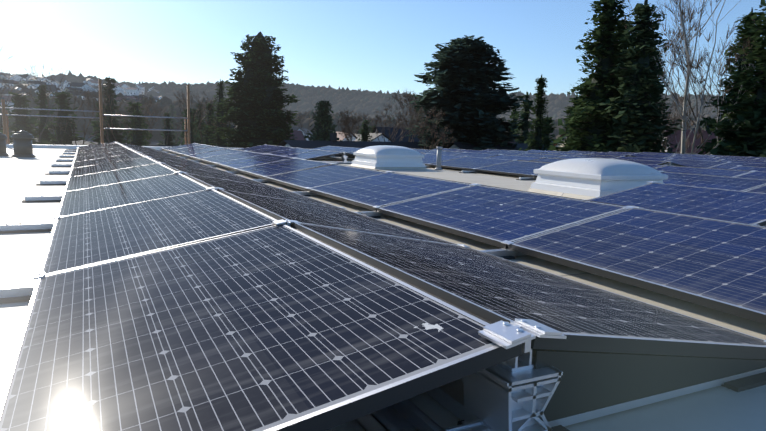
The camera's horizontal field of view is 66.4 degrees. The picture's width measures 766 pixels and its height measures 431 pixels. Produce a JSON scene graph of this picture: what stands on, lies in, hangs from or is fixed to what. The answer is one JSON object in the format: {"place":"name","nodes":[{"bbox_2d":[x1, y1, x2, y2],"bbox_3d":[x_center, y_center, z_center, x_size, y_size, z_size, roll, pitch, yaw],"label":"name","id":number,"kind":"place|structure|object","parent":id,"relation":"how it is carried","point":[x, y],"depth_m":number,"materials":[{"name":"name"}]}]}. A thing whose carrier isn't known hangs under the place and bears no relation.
{"place":"outdoors","nodes":[
{"label":"outdoors","id":0,"kind":"place"},
{"bbox_2d":[6,144,241,148],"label":"building parapet walls","id":1,"kind":"structure","parent":0,"point":[53,146],"depth_m":17.54,"materials":[{"name":"grey"}]},
{"bbox_2d":[0,148,765,430],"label":"roof slab","id":2,"kind":"structure","parent":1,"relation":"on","point":[719,408],"depth_m":2.57,"materials":[{"name":"white concrete"}]},
{"bbox_2d":[0,132,8,155],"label":"roof vent","id":3,"kind":"object","parent":2,"relation":"on","point":[3,138],"depth_m":12.42,"materials":[{"name":"grey plastic"}]},
{"bbox_2d":[11,129,35,156],"bbox_3d":[-7.528,-1.517,12.242,0.453,0.585,0.453,-2,9,-27],"label":"roof vent","id":4,"kind":"object","parent":2,"relation":"on","point":[22,143],"depth_m":12.11,"materials":[{"name":"grey plastic"}]},
{"bbox_2d":[0,141,765,430],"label":"mounting frame","id":5,"kind":"object","parent":2,"relation":"on","point":[515,394],"depth_m":1.30,"materials":[{"name":"metal"}]},
{"bbox_2d":[0,142,765,430],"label":"solar row","id":6,"kind":"object","parent":5,"relation":"on","point":[164,297],"depth_m":1.61,"materials":[{"name":"black glass"}]},
{"bbox_2d":[161,143,765,323],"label":"solar row","id":7,"kind":"object","parent":5,"relation":"on","point":[717,264],"depth_m":3.40,"materials":[{"name":"blue glass"}]},
{"bbox_2d":[238,145,765,225],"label":"solar row","id":8,"kind":"object","parent":5,"relation":"on","point":[745,207],"depth_m":5.36,"materials":[{"name":"blue glass"}]},
{"bbox_2d":[313,146,765,192],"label":"solar row","id":9,"kind":"object","parent":5,"relation":"on","point":[517,167],"depth_m":10.54,"materials":[{"name":"blue glass"}]},
{"bbox_2d":[411,148,765,179],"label":"solar row","id":10,"kind":"object","parent":5,"relation":"on","point":[721,172],"depth_m":10.92,"materials":[{"name":"blue glass"}]},
{"bbox_2d":[432,148,765,171],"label":"solar row","id":11,"kind":"object","parent":5,"relation":"on","point":[753,168],"depth_m":16.27,"materials":[{"name":"blue glass"}]},
{"bbox_2d":[483,149,765,168],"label":"solar row","id":12,"kind":"object","parent":5,"relation":"on","point":[709,164],"depth_m":15.63,"materials":[{"name":"blue glass"}]},
{"bbox_2d":[528,150,765,163],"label":"solar row","id":13,"kind":"object","parent":5,"relation":"on","point":[704,159],"depth_m":18.41,"materials":[{"name":"blue glass"}]},
{"bbox_2d":[535,350,765,421],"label":"end cover plates","id":14,"kind":"object","parent":5,"relation":"attached to","point":[589,381],"depth_m":1.38,"materials":[{"name":"grey metal"}]},
{"bbox_2d":[567,151,765,161],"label":"solar row","id":15,"kind":"object","parent":5,"relation":"on","point":[652,156],"depth_m":21.34,"materials":[{"name":"blue glass"}]},
{"bbox_2d":[611,152,765,159],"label":"solar row","id":16,"kind":"object","parent":5,"relation":"on","point":[696,155],"depth_m":22.62,"materials":[{"name":"blue glass"}]},
{"bbox_2d":[641,152,765,157],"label":"solar row","id":17,"kind":"object","parent":5,"relation":"on","point":[704,155],"depth_m":24.74,"materials":[{"name":"blue glass"}]},
{"bbox_2d":[349,145,430,169],"bbox_3d":[0.106,-1.225,12.193,1.420,0.460,1.420,-2,9,-27],"label":"skylight","id":18,"kind":"object","parent":2,"relation":"on","point":[382,157],"depth_m":11.77,"materials":[{"name":"white plastic"}]},
{"bbox_2d":[434,147,442,169],"bbox_3d":[1.140,-1.161,11.903,0.174,0.470,0.174,-2,9,-27],"label":"vent pipe","id":19,"kind":"object","parent":2,"relation":"on","point":[439,157],"depth_m":11.86,"materials":[{"name":"grey metal"}]},
{"bbox_2d":[527,158,667,199],"bbox_3d":[2.650,-0.472,7.205,1.420,0.460,1.420,-2,9,-27],"label":"skylight","id":20,"kind":"object","parent":2,"relation":"on","point":[584,178],"depth_m":6.81,"materials":[{"name":"white plastic"}]},
{"bbox_2d":[1,108,561,144],"bbox_3d":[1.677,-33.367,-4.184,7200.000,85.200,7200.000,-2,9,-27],"label":"terrain ground","id":21,"kind":"structure","parent":0,"point":[154,140],"depth_m":280.35,"materials":[{"name":"green plant"}]},
{"bbox_2d":[0,105,13,131],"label":"conifer tree","id":22,"kind":"object","parent":21,"relation":"on","point":[9,120],"depth_m":260.49,"materials":[{"name":"green plant"}]},
{"bbox_2d":[0,63,39,128],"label":"tree","id":23,"kind":"object","parent":21,"relation":"on","point":[1,94],"depth_m":104.52,"materials":[{"name":"brown plant"}]},
{"bbox_2d":[0,91,45,144],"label":"conifer tree","id":24,"kind":"object","parent":21,"relation":"on","point":[20,123],"depth_m":68.48,"materials":[{"name":"green plant"}]},
{"bbox_2d":[23,98,35,131],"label":"tree","id":25,"kind":"object","parent":21,"relation":"on","point":[27,117],"depth_m":236.75,"materials":[{"name":"green plant"}]},
{"bbox_2d":[18,86,53,127],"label":"tree","id":26,"kind":"object","parent":21,"relation":"on","point":[31,94],"depth_m":163.86,"materials":[{"name":"brown plant"}]},
{"bbox_2d":[32,84,54,144],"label":"tree","id":27,"kind":"object","parent":21,"relation":"on","point":[43,103],"depth_m":114.64,"materials":[{"name":"green plant"}]},
{"bbox_2d":[20,59,73,141],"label":"tree","id":28,"kind":"object","parent":21,"relation":"on","point":[49,106],"depth_m":108.29,"materials":[{"name":"brown plant"}]},
{"bbox_2d":[40,91,85,144],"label":"tree","id":29,"kind":"object","parent":21,"relation":"on","point":[60,100],"depth_m":69.40,"materials":[{"name":"green plant"}]},
{"bbox_2d":[43,118,98,144],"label":"bare shrub","id":30,"kind":"object","parent":21,"relation":"on","point":[60,123],"depth_m":65.95,"materials":[{"name":"brown plant"}]},
{"bbox_2d":[66,84,106,144],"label":"bare tree","id":31,"kind":"object","parent":21,"relation":"on","point":[76,96],"depth_m":71.17,"materials":[{"name":"brown plant"}]},
{"bbox_2d":[0,79,190,144],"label":"railing","id":32,"kind":"object","parent":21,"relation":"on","point":[5,114],"depth_m":18.43,"materials":[{"name":"brown"}]},
{"bbox_2d":[80,80,112,141],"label":"tree","id":33,"kind":"object","parent":21,"relation":"on","point":[104,124],"depth_m":89.38,"materials":[{"name":"brown plant"}]},
{"bbox_2d":[89,102,104,143],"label":"conifer tree","id":34,"kind":"object","parent":21,"relation":"on","point":[97,139],"depth_m":116.54,"materials":[{"name":"green plant"}]},
{"bbox_2d":[90,77,128,142],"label":"tree","id":35,"kind":"object","parent":21,"relation":"on","point":[114,123],"depth_m":96.13,"materials":[{"name":"green plant"}]},
{"bbox_2d":[97,90,133,108],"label":"tree","id":36,"kind":"object","parent":21,"relation":"on","point":[121,97],"depth_m":134.11,"materials":[{"name":"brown plant"}]},
{"bbox_2d":[84,91,161,143],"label":"tree","id":37,"kind":"object","parent":21,"relation":"on","point":[153,107],"depth_m":77.75,"materials":[{"name":"brown plant"}]},
{"bbox_2d":[115,106,150,135],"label":"bare tree","id":38,"kind":"object","parent":21,"relation":"on","point":[120,112],"depth_m":83.27,"materials":[{"name":"brown plant"}]},
{"bbox_2d":[107,107,161,144],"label":"bare tree","id":39,"kind":"object","parent":21,"relation":"on","point":[145,121],"depth_m":69.13,"materials":[{"name":"brown plant"}]},
{"bbox_2d":[120,102,152,143],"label":"tree","id":40,"kind":"object","parent":21,"relation":"on","point":[134,105],"depth_m":85.24,"materials":[{"name":"green plant"}]},
{"bbox_2d":[126,106,151,145],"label":"tree","id":41,"kind":"object","parent":21,"relation":"on","point":[137,138],"depth_m":52.85,"materials":[{"name":"green plant"}]},
{"bbox_2d":[135,90,160,114],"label":"tree","id":42,"kind":"object","parent":21,"relation":"on","point":[146,101],"depth_m":184.68,"materials":[{"name":"brown plant"}]},
{"bbox_2d":[148,102,172,144],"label":"bare tree","id":43,"kind":"object","parent":21,"relation":"on","point":[163,120],"depth_m":145.07,"materials":[{"name":"brown plant"}]},
{"bbox_2d":[157,112,177,144],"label":"tree","id":44,"kind":"object","parent":21,"relation":"on","point":[167,121],"depth_m":153.98,"materials":[{"name":"green plant"}]},
{"bbox_2d":[161,105,180,144],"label":"conifer tree","id":45,"kind":"object","parent":21,"relation":"on","point":[172,115],"depth_m":251.85,"materials":[{"name":"green plant"}]},
{"bbox_2d":[178,108,200,144],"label":"thuja tree","id":46,"kind":"object","parent":21,"relation":"on","point":[192,135],"depth_m":65.68,"materials":[{"name":"plant"}]},
{"bbox_2d":[174,106,206,143],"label":"bare tree","id":47,"kind":"object","parent":21,"relation":"on","point":[196,118],"depth_m":104.21,"materials":[{"name":"brown plant"}]},
{"bbox_2d":[173,82,215,142],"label":"tree","id":48,"kind":"object","parent":21,"relation":"on","point":[184,100],"depth_m":80.21,"materials":[{"name":"brown plant"}]},
{"bbox_2d":[191,109,198,142],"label":"tree","id":49,"kind":"object","parent":21,"relation":"on","point":[194,112],"depth_m":178.74,"materials":[{"name":"green plant"}]},
{"bbox_2d":[193,104,206,143],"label":"tree","id":50,"kind":"object","parent":21,"relation":"on","point":[197,125],"depth_m":173.23,"materials":[{"name":"green plant"}]},
{"bbox_2d":[193,90,215,131],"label":"tree","id":51,"kind":"object","parent":21,"relation":"on","point":[201,101],"depth_m":165.34,"materials":[{"name":"brown plant"}]},
{"bbox_2d":[196,103,216,145],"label":"tree","id":52,"kind":"object","parent":21,"relation":"on","point":[210,113],"depth_m":111.81,"materials":[{"name":"green plant"}]},
{"bbox_2d":[205,78,232,147],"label":"sequoia tree","id":53,"kind":"object","parent":21,"relation":"on","point":[218,140],"depth_m":90.00,"materials":[{"name":"plant"}]},
{"bbox_2d":[214,31,299,147],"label":"tall pine tree","id":54,"kind":"object","parent":21,"relation":"on","point":[257,117],"depth_m":69.56,"materials":[{"name":"green plant"}]},
{"bbox_2d":[296,111,312,139],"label":"tree","id":55,"kind":"object","parent":21,"relation":"on","point":[301,118],"depth_m":155.42,"materials":[{"name":"brown plant"}]},
{"bbox_2d":[304,100,341,140],"bbox_3d":[-6.392,-6.074,61.662,6.992,12.343,6.871,-2,9,-27],"label":"cypress tree","id":56,"kind":"object","parent":21,"relation":"on","point":[323,123],"depth_m":60.68,"materials":[{"name":"plant"}]},
{"bbox_2d":[336,108,364,140],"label":"bare tree","id":57,"kind":"object","parent":21,"relation":"on","point":[347,120],"depth_m":63.53,"materials":[{"name":"brown plant"}]},
{"bbox_2d":[338,110,363,140],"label":"tree","id":58,"kind":"object","parent":21,"relation":"on","point":[348,116],"depth_m":133.79,"materials":[{"name":"brown plant"}]},
{"bbox_2d":[0,72,721,154],"bbox_3d":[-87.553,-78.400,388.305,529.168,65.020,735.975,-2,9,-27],"label":"houses","id":59,"kind":"structure","parent":21,"relation":"on","point":[301,142],"depth_m":139.51,"materials":[{"name":"white"}]},
{"bbox_2d":[358,119,372,140],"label":"tree","id":60,"kind":"object","parent":21,"relation":"on","point":[364,132],"depth_m":77.25,"materials":[{"name":"green plant"}]},
{"bbox_2d":[363,103,418,141],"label":"bare tree","id":61,"kind":"object","parent":21,"relation":"on","point":[383,116],"depth_m":70.45,"materials":[{"name":"brown plant"}]},
{"bbox_2d":[369,113,414,141],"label":"bare tree","id":62,"kind":"object","parent":21,"relation":"on","point":[385,123],"depth_m":96.37,"materials":[{"name":"brown plant"}]},
{"bbox_2d":[386,90,419,141],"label":"bare tree","id":63,"kind":"object","parent":21,"relation":"on","point":[410,100],"depth_m":79.18,"materials":[{"name":"brown plant"}]},
{"bbox_2d":[400,105,455,149],"bbox_3d":[5.128,-5.399,60.104,5.922,12.130,8.156,-2,9,-27],"label":"bare tree","id":64,"kind":"object","parent":21,"relation":"on","point":[434,127],"depth_m":59.86,"materials":[{"name":"brown plant"}]},
{"bbox_2d":[405,35,528,149],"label":"cedar tree","id":65,"kind":"object","parent":21,"relation":"on","point":[469,98],"depth_m":71.00,"materials":[{"name":"green plant"}]},
{"bbox_2d":[507,105,521,137],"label":"conifer tree","id":66,"kind":"object","parent":21,"relation":"on","point":[514,113],"depth_m":138.10,"materials":[{"name":"green plant"}]},
{"bbox_2d":[511,92,534,142],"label":"conifer tree","id":67,"kind":"object","parent":21,"relation":"on","point":[524,124],"depth_m":106.43,"materials":[{"name":"green plant"}]},
{"bbox_2d":[518,74,553,150],"bbox_3d":[15.319,-6.418,58.250,3.943,15.194,3.812,-2,9,-27],"label":"spruce tree","id":68,"kind":"object","parent":21,"relation":"on","point":[535,143],"depth_m":57.53,"materials":[{"name":"green plant"}]},
{"bbox_2d":[542,114,556,150],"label":"conifer tree","id":69,"kind":"object","parent":21,"relation":"on","point":[550,129],"depth_m":111.57,"materials":[{"name":"green plant"}]},
{"bbox_2d":[557,94,582,150],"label":"fir tree","id":70,"kind":"object","parent":21,"relation":"on","point":[574,98],"depth_m":62.63,"materials":[{"name":"green plant"}]},
{"bbox_2d":[548,0,650,151],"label":"fir tree","id":71,"kind":"object","parent":21,"relation":"on","point":[602,52],"depth_m":34.82,"materials":[{"name":"green plant"}]},
{"bbox_2d":[613,16,650,120],"bbox_3d":[17.110,-5.711,43.699,7.148,17.824,7.174,-2,9,-27],"label":"fir tree","id":72,"kind":"object","parent":21,"relation":"on","point":[619,32],"depth_m":42.60,"materials":[{"name":"green plant"}]},
{"bbox_2d":[590,0,685,152],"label":"fir tree","id":73,"kind":"object","parent":21,"relation":"on","point":[636,129],"depth_m":32.41,"materials":[{"name":"green plant"}]},
{"bbox_2d":[649,50,678,152],"bbox_3d":[21.689,-5.335,47.616,6.179,16.286,6.836,-2,9,-27],"label":"fir tree","id":74,"kind":"object","parent":21,"relation":"on","point":[660,101],"depth_m":46.67,"materials":[{"name":"green plant"}]},
{"bbox_2d":[662,2,708,148],"bbox_3d":[24.450,-8.538,53.845,8.559,21.152,11.204,-2,9,-27],"label":"bare tree","id":75,"kind":"object","parent":21,"relation":"on","point":[668,33],"depth_m":52.46,"materials":[{"name":"brown plant"}]},
{"bbox_2d":[620,0,760,154],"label":"birch tree","id":76,"kind":"object","parent":21,"relation":"on","point":[683,139],"depth_m":35.11,"materials":[{"name":"grey plant"}]},
{"bbox_2d":[664,95,723,129],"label":"tree","id":77,"kind":"object","parent":21,"relation":"on","point":[694,113],"depth_m":118.30,"materials":[{"name":"brown plant"}]},
{"bbox_2d":[655,27,740,153],"bbox_3d":[25.779,-6.820,50.160,7.382,18.820,11.564,-5,10,-39],"label":"bare tree","id":78,"kind":"object","parent":21,"relation":"on","point":[683,69],"depth_m":48.91,"materials":[{"name":"brown plant"}]},
{"bbox_2d":[696,9,763,154],"bbox_3d":[23.136,-4.561,38.156,7.639,17.388,6.950,-2,9,-27],"label":"fir tree","id":79,"kind":"object","parent":21,"relation":"on","point":[726,83],"depth_m":37.35,"materials":[{"name":"green plant"}]},
{"bbox_2d":[702,0,765,156],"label":"fir tree","id":80,"kind":"object","parent":21,"relation":"on","point":[752,110],"depth_m":30.15,"materials":[{"name":"green plant"}]},
{"bbox_2d":[740,112,765,156],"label":"fir tree","id":81,"kind":"object","parent":21,"relation":"on","point":[763,153],"depth_m":27.92,"materials":[{"name":"green plant"}]},
{"bbox_2d":[0,70,723,136],"bbox_3d":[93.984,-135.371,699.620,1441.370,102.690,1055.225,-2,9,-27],"label":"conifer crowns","id":82,"kind":"object","parent":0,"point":[293,104],"depth_m":667.41,"materials":[{"name":"green plant"}]},
{"bbox_2d":[6,72,726,120],"bbox_3d":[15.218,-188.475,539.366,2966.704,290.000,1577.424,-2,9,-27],"label":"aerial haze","id":83,"kind":"object","parent":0,"point":[320,99],"depth_m":551.85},
{"bbox_2d":[11,73,730,139],"bbox_3d":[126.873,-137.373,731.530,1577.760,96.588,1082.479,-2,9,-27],"label":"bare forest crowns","id":84,"kind":"object","parent":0,"point":[308,99],"depth_m":647.87,"materials":[{"name":"brown plant"}]},
{"bbox_2d":[0,0,754,143],"bbox_3d":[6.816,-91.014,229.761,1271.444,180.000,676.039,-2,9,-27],"label":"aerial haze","id":85,"kind":"object","parent":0,"point":[306,53],"depth_m":234.11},
{"bbox_2d":[0,0,765,96],"label":"sky","id":86,"kind":"structure","parent":0,"point":[82,46],"materials":[{"name":"blue"}]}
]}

